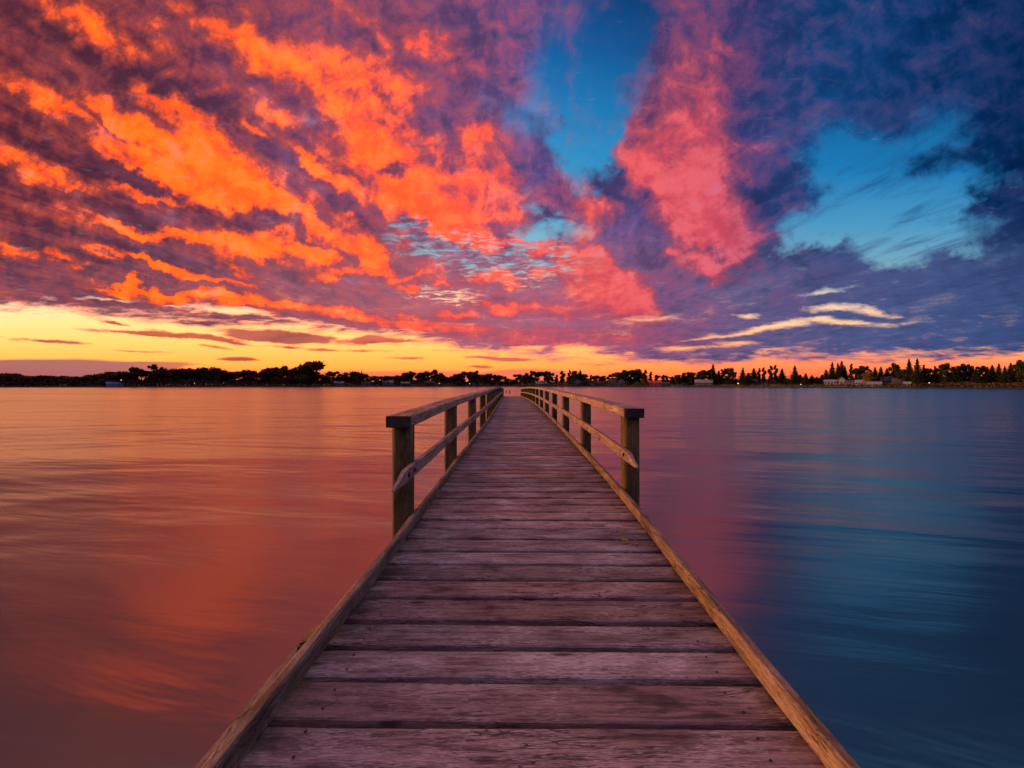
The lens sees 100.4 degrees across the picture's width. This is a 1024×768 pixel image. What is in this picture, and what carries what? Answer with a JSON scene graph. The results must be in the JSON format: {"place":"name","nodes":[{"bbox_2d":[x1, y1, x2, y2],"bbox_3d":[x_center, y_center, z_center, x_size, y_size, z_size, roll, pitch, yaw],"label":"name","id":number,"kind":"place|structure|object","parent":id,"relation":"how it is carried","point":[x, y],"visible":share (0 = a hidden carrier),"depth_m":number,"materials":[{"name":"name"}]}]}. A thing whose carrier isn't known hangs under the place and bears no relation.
{"place":"outdoors","nodes":[
{"label":"outdoors","id":0,"kind":"place"},
{"bbox_2d":[0,387,1023,767],"bbox_3d":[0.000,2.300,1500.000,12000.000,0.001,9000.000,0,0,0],"label":"water","id":1,"kind":"structure","parent":0,"point":[182,569],"depth_m":6.30,"materials":[{"name":"teal liquid"}]},
{"bbox_2d":[194,387,860,767],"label":"pier","id":2,"kind":"structure","parent":1,"relation":"in","point":[510,599],"depth_m":2.15,"materials":[{"name":"wood"}]},
{"bbox_2d":[0,379,1023,388],"bbox_3d":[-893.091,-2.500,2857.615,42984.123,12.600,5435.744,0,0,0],"label":"ground","id":3,"kind":"structure","parent":0,"point":[825,386],"depth_m":454.12,"materials":[{"name":"black plant"}]},
{"bbox_2d":[0,372,17,385],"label":"broadleaf tree","id":4,"kind":"object","parent":3,"relation":"on","point":[9,376],"visible":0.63,"depth_m":450.55,"materials":[{"name":"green plant"}]},
{"bbox_2d":[20,376,44,385],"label":"broadleaf tree","id":5,"kind":"object","parent":3,"relation":"on","point":[29,379],"visible":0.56,"depth_m":443.57,"materials":[{"name":"green plant"}]},
{"bbox_2d":[33,375,53,385],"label":"broadleaf tree","id":6,"kind":"object","parent":3,"relation":"on","point":[44,376],"visible":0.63,"depth_m":447.83,"materials":[{"name":"green plant"}]},
{"bbox_2d":[66,376,88,385],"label":"broadleaf tree","id":7,"kind":"object","parent":3,"relation":"on","point":[76,378],"visible":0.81,"depth_m":449.62,"materials":[{"name":"green plant"}]},
{"bbox_2d":[96,374,114,384],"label":"broadleaf tree","id":8,"kind":"object","parent":3,"relation":"on","point":[102,377],"visible":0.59,"depth_m":459.60,"materials":[{"name":"green plant"}]},
{"bbox_2d":[106,382,124,385],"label":"boathouse","id":9,"kind":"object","parent":3,"relation":"on","point":[112,383],"visible":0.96,"depth_m":453.05,"materials":[{"name":"blue"}]},
{"bbox_2d":[111,370,138,384],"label":"broadleaf tree","id":10,"kind":"object","parent":3,"relation":"on","point":[122,375],"visible":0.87,"depth_m":462.80,"materials":[{"name":"green plant"}]},
{"bbox_2d":[130,370,152,385],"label":"broadleaf tree","id":11,"kind":"object","parent":3,"relation":"on","point":[135,375],"visible":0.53,"depth_m":471.75,"materials":[{"name":"green plant"}]},
{"bbox_2d":[147,364,163,383],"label":"umbrella pine","id":12,"kind":"object","parent":3,"relation":"on","point":[152,367],"visible":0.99,"depth_m":476.47,"materials":[{"name":"green plant"}]},
{"bbox_2d":[145,369,172,384],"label":"broadleaf tree","id":13,"kind":"object","parent":3,"relation":"on","point":[155,375],"visible":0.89,"depth_m":474.90,"materials":[{"name":"green plant"}]},
{"bbox_2d":[161,369,179,384],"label":"broadleaf tree","id":14,"kind":"object","parent":3,"relation":"on","point":[171,370],"visible":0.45,"depth_m":486.27,"materials":[{"name":"green plant"}]},
{"bbox_2d":[172,369,188,385],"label":"broadleaf tree","id":15,"kind":"object","parent":3,"relation":"on","point":[181,376],"visible":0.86,"depth_m":488.91,"materials":[{"name":"green plant"}]},
{"bbox_2d":[183,368,196,383],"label":"broadleaf tree","id":16,"kind":"object","parent":3,"relation":"on","point":[187,371],"visible":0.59,"depth_m":488.93,"materials":[{"name":"green plant"}]},
{"bbox_2d":[188,369,205,383],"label":"broadleaf tree","id":17,"kind":"object","parent":3,"relation":"on","point":[196,377],"visible":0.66,"depth_m":488.32,"materials":[{"name":"green plant"}]},
{"bbox_2d":[196,367,216,382],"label":"broadleaf tree","id":18,"kind":"object","parent":3,"relation":"on","point":[203,370],"visible":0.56,"depth_m":487.59,"materials":[{"name":"green plant"}]},
{"bbox_2d":[205,366,221,385],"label":"broadleaf tree","id":19,"kind":"object","parent":3,"relation":"on","point":[211,372],"visible":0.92,"depth_m":488.83,"materials":[{"name":"green plant"}]},
{"bbox_2d":[217,370,233,381],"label":"broadleaf tree","id":20,"kind":"object","parent":3,"relation":"on","point":[225,375],"visible":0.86,"depth_m":496.87,"materials":[{"name":"green plant"}]},
{"bbox_2d":[223,370,242,384],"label":"broadleaf tree","id":21,"kind":"object","parent":3,"relation":"on","point":[235,375],"visible":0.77,"depth_m":498.87,"materials":[{"name":"green plant"}]},
{"bbox_2d":[239,369,261,383],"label":"broadleaf tree","id":22,"kind":"object","parent":3,"relation":"on","point":[249,375],"visible":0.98,"depth_m":504.12,"materials":[{"name":"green plant"}]},
{"bbox_2d":[258,367,278,383],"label":"broadleaf tree","id":23,"kind":"object","parent":3,"relation":"on","point":[268,373],"visible":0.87,"depth_m":508.08,"materials":[{"name":"green plant"}]},
{"bbox_2d":[272,365,288,385],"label":"broadleaf tree","id":24,"kind":"object","parent":3,"relation":"on","point":[280,374],"visible":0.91,"depth_m":506.28,"materials":[{"name":"green plant"}]},
{"bbox_2d":[281,368,300,385],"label":"broadleaf tree","id":25,"kind":"object","parent":3,"relation":"on","point":[290,373],"visible":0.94,"depth_m":507.11,"materials":[{"name":"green plant"}]},
{"bbox_2d":[294,360,325,385],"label":"broadleaf tree","id":26,"kind":"object","parent":3,"relation":"on","point":[310,368],"visible":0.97,"depth_m":513.01,"materials":[{"name":"green plant"}]},
{"bbox_2d":[314,373,325,385],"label":"broadleaf tree","id":27,"kind":"object","parent":3,"relation":"on","point":[318,375],"visible":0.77,"depth_m":523.23,"materials":[{"name":"green plant"}]},
{"bbox_2d":[320,375,331,384],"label":"broadleaf tree","id":28,"kind":"object","parent":3,"relation":"on","point":[325,377],"visible":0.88,"depth_m":523.88,"materials":[{"name":"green plant"}]},
{"bbox_2d":[325,370,339,385],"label":"broadleaf tree","id":29,"kind":"object","parent":3,"relation":"on","point":[330,373],"visible":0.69,"depth_m":535.76,"materials":[{"name":"green plant"}]},
{"bbox_2d":[337,372,355,384],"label":"broadleaf tree","id":30,"kind":"object","parent":3,"relation":"on","point":[345,376],"visible":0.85,"depth_m":539.00,"materials":[{"name":"green plant"}]},
{"bbox_2d":[350,372,364,384],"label":"broadleaf tree","id":31,"kind":"object","parent":3,"relation":"on","point":[357,377],"visible":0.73,"depth_m":541.61,"materials":[{"name":"green plant"}]},
{"bbox_2d":[383,380,393,385],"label":"house","id":32,"kind":"structure","parent":3,"relation":"on","point":[390,383],"depth_m":540.43,"materials":[{"name":"metal"}]},
{"bbox_2d":[400,372,414,381],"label":"broadleaf tree","id":33,"kind":"object","parent":3,"relation":"on","point":[404,375],"visible":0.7,"depth_m":561.35,"materials":[{"name":"green plant"}]},
{"bbox_2d":[409,372,421,382],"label":"broadleaf tree","id":34,"kind":"object","parent":3,"relation":"on","point":[418,375],"visible":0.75,"depth_m":569.66,"materials":[{"name":"green plant"}]},
{"bbox_2d":[423,371,434,380],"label":"broadleaf tree","id":35,"kind":"object","parent":3,"relation":"on","point":[426,375],"visible":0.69,"depth_m":571.85,"materials":[{"name":"green plant"}]},
{"bbox_2d":[429,369,440,385],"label":"broadleaf tree","id":36,"kind":"object","parent":3,"relation":"on","point":[434,372],"visible":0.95,"depth_m":565.95,"materials":[{"name":"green plant"}]},
{"bbox_2d":[440,376,452,383],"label":"broadleaf tree","id":37,"kind":"object","parent":3,"relation":"on","point":[443,379],"visible":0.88,"depth_m":570.17,"materials":[{"name":"green plant"}]},
{"bbox_2d":[451,374,465,384],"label":"broadleaf tree","id":38,"kind":"object","parent":3,"relation":"on","point":[456,378],"visible":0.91,"depth_m":571.35,"materials":[{"name":"green plant"}]},
{"bbox_2d":[458,371,472,384],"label":"broadleaf tree","id":39,"kind":"object","parent":3,"relation":"on","point":[464,373],"visible":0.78,"depth_m":571.40,"materials":[{"name":"green plant"}]},
{"bbox_2d":[472,370,483,385],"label":"broadleaf tree","id":40,"kind":"object","parent":3,"relation":"on","point":[475,374],"visible":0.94,"depth_m":577.70,"materials":[{"name":"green plant"}]},
{"bbox_2d":[487,372,497,384],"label":"broadleaf tree","id":41,"kind":"object","parent":3,"relation":"on","point":[492,376],"visible":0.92,"depth_m":586.55,"materials":[{"name":"green plant"}]},
{"bbox_2d":[0,377,1023,387],"bbox_3d":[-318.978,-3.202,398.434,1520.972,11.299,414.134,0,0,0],"label":"undergrowth","id":42,"kind":"object","parent":3,"relation":"on","point":[933,384],"visible":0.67,"depth_m":473.04,"materials":[{"name":"black plant"}]},
{"bbox_2d":[520,373,532,384],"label":"broadleaf tree","id":43,"kind":"object","parent":3,"relation":"on","point":[525,377],"visible":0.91,"depth_m":578.19,"materials":[{"name":"green plant"}]},
{"bbox_2d":[530,371,545,383],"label":"broadleaf tree","id":44,"kind":"object","parent":3,"relation":"on","point":[536,374],"visible":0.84,"depth_m":577.07,"materials":[{"name":"green plant"}]},
{"bbox_2d":[545,372,554,385],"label":"broadleaf tree","id":45,"kind":"object","parent":3,"relation":"on","point":[549,377],"visible":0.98,"depth_m":555.49,"materials":[{"name":"green plant"}]},
{"bbox_2d":[565,370,580,382],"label":"broadleaf tree","id":46,"kind":"object","parent":3,"relation":"on","point":[573,374],"visible":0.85,"depth_m":541.86,"materials":[{"name":"green plant"}]},
{"bbox_2d":[571,370,590,385],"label":"conifer","id":47,"kind":"object","parent":3,"relation":"on","point":[579,374],"visible":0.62,"depth_m":537.31,"materials":[{"name":"green plant"}]},
{"bbox_2d":[615,372,627,383],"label":"broadleaf tree","id":48,"kind":"object","parent":3,"relation":"on","point":[621,376],"visible":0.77,"depth_m":514.21,"materials":[{"name":"green plant"}]},
{"bbox_2d":[620,370,631,384],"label":"broadleaf tree","id":49,"kind":"object","parent":3,"relation":"on","point":[625,372],"visible":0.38,"depth_m":526.10,"materials":[{"name":"green plant"}]},
{"bbox_2d":[628,369,640,383],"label":"broadleaf tree","id":50,"kind":"object","parent":3,"relation":"on","point":[632,372],"visible":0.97,"depth_m":513.03,"materials":[{"name":"green plant"}]},
{"bbox_2d":[631,369,647,382],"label":"broadleaf tree","id":51,"kind":"object","parent":3,"relation":"on","point":[638,373],"visible":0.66,"depth_m":513.89,"materials":[{"name":"green plant"}]},
{"bbox_2d":[649,381,661,385],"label":"shed","id":52,"kind":"structure","parent":3,"relation":"on","point":[655,383],"depth_m":479.51,"materials":[{"name":"red"}]},
{"bbox_2d":[674,374,684,384],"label":"broadleaf tree","id":53,"kind":"object","parent":3,"relation":"on","point":[679,378],"visible":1,"depth_m":477.92,"materials":[{"name":"green plant"}]},
{"bbox_2d":[681,371,692,382],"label":"broadleaf tree","id":54,"kind":"object","parent":3,"relation":"on","point":[688,373],"visible":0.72,"depth_m":478.97,"materials":[{"name":"green plant"}]},
{"bbox_2d":[698,370,707,379],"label":"broadleaf tree","id":55,"kind":"object","parent":3,"relation":"on","point":[702,374],"visible":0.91,"depth_m":458.09,"materials":[{"name":"green plant"}]},
{"bbox_2d":[694,379,712,384],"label":"house","id":56,"kind":"structure","parent":3,"relation":"on","point":[702,381],"depth_m":455.42,"materials":[{"name":"metal"}]},
{"bbox_2d":[707,364,718,384],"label":"conifer","id":57,"kind":"object","parent":3,"relation":"on","point":[712,374],"visible":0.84,"depth_m":455.90,"materials":[{"name":"green plant"}]},
{"bbox_2d":[713,370,725,384],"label":"conifer","id":58,"kind":"object","parent":3,"relation":"on","point":[719,379],"visible":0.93,"depth_m":452.12,"materials":[{"name":"green plant"}]},
{"bbox_2d":[718,368,729,380],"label":"broadleaf tree","id":59,"kind":"object","parent":3,"relation":"on","point":[724,373],"visible":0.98,"depth_m":450.49,"materials":[{"name":"green plant"}]},
{"bbox_2d":[726,367,736,383],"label":"broadleaf tree","id":60,"kind":"object","parent":3,"relation":"on","point":[732,374],"visible":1,"depth_m":445.82,"materials":[{"name":"green plant"}]},
{"bbox_2d":[737,367,745,382],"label":"conifer","id":61,"kind":"object","parent":3,"relation":"on","point":[742,375],"visible":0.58,"depth_m":435.23,"materials":[{"name":"green plant"}]},
{"bbox_2d":[737,373,760,384],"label":"conifer","id":62,"kind":"object","parent":3,"relation":"on","point":[748,378],"visible":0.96,"depth_m":425.92,"materials":[{"name":"green plant"}]},
{"bbox_2d":[750,368,761,382],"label":"conifer","id":63,"kind":"object","parent":3,"relation":"on","point":[754,375],"visible":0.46,"depth_m":439.87,"materials":[{"name":"green plant"}]},
{"bbox_2d":[767,365,773,383],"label":"slender tree","id":64,"kind":"object","parent":3,"relation":"on","point":[770,377],"visible":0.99,"depth_m":416.24,"materials":[{"name":"green plant"}]},
{"bbox_2d":[773,365,777,380],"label":"slender tree","id":65,"kind":"object","parent":3,"relation":"on","point":[775,375],"visible":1,"depth_m":420.52,"materials":[{"name":"green plant"}]},
{"bbox_2d":[774,368,787,383],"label":"conifer","id":66,"kind":"object","parent":3,"relation":"on","point":[781,377],"visible":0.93,"depth_m":416.74,"materials":[{"name":"green plant"}]},
{"bbox_2d":[788,365,802,383],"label":"conifer","id":67,"kind":"object","parent":3,"relation":"on","point":[794,376],"visible":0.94,"depth_m":383.63,"materials":[{"name":"green plant"}]},
{"bbox_2d":[799,373,812,384],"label":"conifer","id":68,"kind":"object","parent":3,"relation":"on","point":[804,380],"visible":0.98,"depth_m":371.83,"materials":[{"name":"green plant"}]},
{"bbox_2d":[818,369,832,383],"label":"conifer","id":69,"kind":"object","parent":3,"relation":"on","point":[825,376],"visible":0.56,"depth_m":364.23,"materials":[{"name":"green plant"}]},
{"bbox_2d":[823,380,836,384],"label":"house","id":70,"kind":"structure","parent":3,"relation":"on","point":[831,382],"depth_m":355.16,"materials":[{"name":"metal"}]},
{"bbox_2d":[829,362,835,379],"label":"conifer","id":71,"kind":"object","parent":3,"relation":"on","point":[831,370],"visible":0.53,"depth_m":373.30,"materials":[{"name":"green plant"}]},
{"bbox_2d":[833,363,841,379],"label":"conifer","id":72,"kind":"object","parent":3,"relation":"on","point":[837,375],"visible":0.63,"depth_m":361.59,"materials":[{"name":"green plant"}]},
{"bbox_2d":[836,377,844,384],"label":"house","id":73,"kind":"structure","parent":3,"relation":"on","point":[840,380],"depth_m":351.30,"materials":[{"name":"metal"}]},
{"bbox_2d":[833,361,849,379],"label":"conifer","id":74,"kind":"object","parent":3,"relation":"on","point":[841,365],"visible":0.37,"depth_m":364.88,"materials":[{"name":"green plant"}]},
{"bbox_2d":[848,363,854,378],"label":"slender tree","id":75,"kind":"object","parent":3,"relation":"on","point":[850,375],"visible":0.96,"depth_m":348.25,"materials":[{"name":"green plant"}]},
{"bbox_2d":[850,368,862,379],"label":"broadleaf tree","id":76,"kind":"object","parent":3,"relation":"on","point":[857,372],"visible":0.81,"depth_m":344.98,"materials":[{"name":"green plant"}]},
{"bbox_2d":[858,365,872,375],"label":"broadleaf tree","id":77,"kind":"object","parent":3,"relation":"on","point":[863,368],"visible":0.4,"depth_m":357.44,"materials":[{"name":"green plant"}]},
{"bbox_2d":[861,370,875,381],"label":"broadleaf tree","id":78,"kind":"object","parent":3,"relation":"on","point":[866,376],"visible":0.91,"depth_m":329.15,"materials":[{"name":"yellow plant"}]},
{"bbox_2d":[866,382,881,385],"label":"house","id":79,"kind":"structure","parent":3,"relation":"on","point":[874,383],"depth_m":315.59,"materials":[{"name":"metal"}]},
{"bbox_2d":[874,367,884,381],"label":"conifer","id":80,"kind":"object","parent":3,"relation":"on","point":[880,373],"visible":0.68,"depth_m":334.62,"materials":[{"name":"green plant"}]},
{"bbox_2d":[880,376,894,382],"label":"house","id":81,"kind":"structure","parent":3,"relation":"on","point":[885,379],"depth_m":330.17,"materials":[{"name":"grey"}]},
{"bbox_2d":[887,363,896,375],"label":"broadleaf tree","id":82,"kind":"object","parent":3,"relation":"on","point":[892,368],"visible":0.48,"depth_m":341.60,"materials":[{"name":"green plant"}]},
{"bbox_2d":[889,364,901,382],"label":"conifer","id":83,"kind":"object","parent":3,"relation":"on","point":[897,371],"visible":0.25,"depth_m":325.34,"materials":[{"name":"green plant"}]},
{"bbox_2d":[891,378,904,384],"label":"house","id":84,"kind":"structure","parent":3,"relation":"on","point":[896,380],"depth_m":312.37,"materials":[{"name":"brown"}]},
{"bbox_2d":[896,369,909,380],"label":"broadleaf tree","id":85,"kind":"object","parent":3,"relation":"on","point":[902,376],"visible":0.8,"depth_m":311.50,"materials":[{"name":"green plant"}]},
{"bbox_2d":[901,359,913,383],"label":"conifer","id":86,"kind":"object","parent":3,"relation":"on","point":[909,370],"visible":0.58,"depth_m":309.50,"materials":[{"name":"green plant"}]},
{"bbox_2d":[906,358,927,383],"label":"conifer","id":87,"kind":"object","parent":3,"relation":"on","point":[917,375],"visible":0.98,"depth_m":301.33,"materials":[{"name":"green plant"}]},
{"bbox_2d":[921,364,931,382],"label":"conifer","id":88,"kind":"object","parent":3,"relation":"on","point":[924,371],"visible":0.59,"depth_m":301.90,"materials":[{"name":"green plant"}]},
{"bbox_2d":[929,366,941,382],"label":"conifer","id":89,"kind":"object","parent":3,"relation":"on","point":[935,376],"visible":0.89,"depth_m":306.42,"materials":[{"name":"green plant"}]},
{"bbox_2d":[939,363,956,381],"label":"broadleaf tree","id":90,"kind":"object","parent":3,"relation":"on","point":[946,368],"visible":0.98,"depth_m":294.72,"materials":[{"name":"green plant"}]},
{"bbox_2d":[945,366,963,382],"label":"conifer","id":91,"kind":"object","parent":3,"relation":"on","point":[954,379],"visible":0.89,"depth_m":291.58,"materials":[{"name":"green plant"}]},
{"bbox_2d":[955,366,966,381],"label":"broadleaf tree","id":92,"kind":"object","parent":3,"relation":"on","point":[959,369],"visible":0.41,"depth_m":298.09,"materials":[{"name":"green plant"}]},
{"bbox_2d":[960,363,973,382],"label":"broadleaf tree","id":93,"kind":"object","parent":3,"relation":"on","point":[964,367],"visible":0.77,"depth_m":298.45,"materials":[{"name":"green plant"}]},
{"bbox_2d":[969,367,983,383],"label":"conifer","id":94,"kind":"object","parent":3,"relation":"on","point":[975,377],"visible":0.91,"depth_m":277.39,"materials":[{"name":"green plant"}]},
{"bbox_2d":[977,365,985,379],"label":"broadleaf tree","id":95,"kind":"object","parent":3,"relation":"on","point":[981,369],"visible":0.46,"depth_m":295.63,"materials":[{"name":"green plant"}]},
{"bbox_2d":[982,365,1001,382],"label":"conifer","id":96,"kind":"object","parent":3,"relation":"on","point":[991,376],"visible":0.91,"depth_m":276.37,"materials":[{"name":"green plant"}]},
{"bbox_2d":[998,366,1013,382],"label":"conifer","id":97,"kind":"object","parent":3,"relation":"on","point":[1004,377],"visible":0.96,"depth_m":270.96,"materials":[{"name":"green plant"}]},
{"bbox_2d":[1007,363,1014,377],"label":"conifer","id":98,"kind":"object","parent":3,"relation":"on","point":[1010,369],"visible":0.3,"depth_m":284.05,"materials":[{"name":"green plant"}]},
{"bbox_2d":[1009,369,1021,382],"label":"conifer","id":99,"kind":"object","parent":3,"relation":"on","point":[1013,375],"visible":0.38,"depth_m":275.22,"materials":[{"name":"green plant"}]},
{"bbox_2d":[1012,359,1023,381],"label":"broadleaf tree","id":100,"kind":"object","parent":3,"relation":"on","point":[1019,364],"visible":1,"depth_m":259.32,"materials":[{"name":"green plant"}]},
{"bbox_2d":[0,0,1023,381],"label":"sky","id":101,"kind":"structure","parent":0,"point":[508,188],"materials":[{"name":"multicoloured"}]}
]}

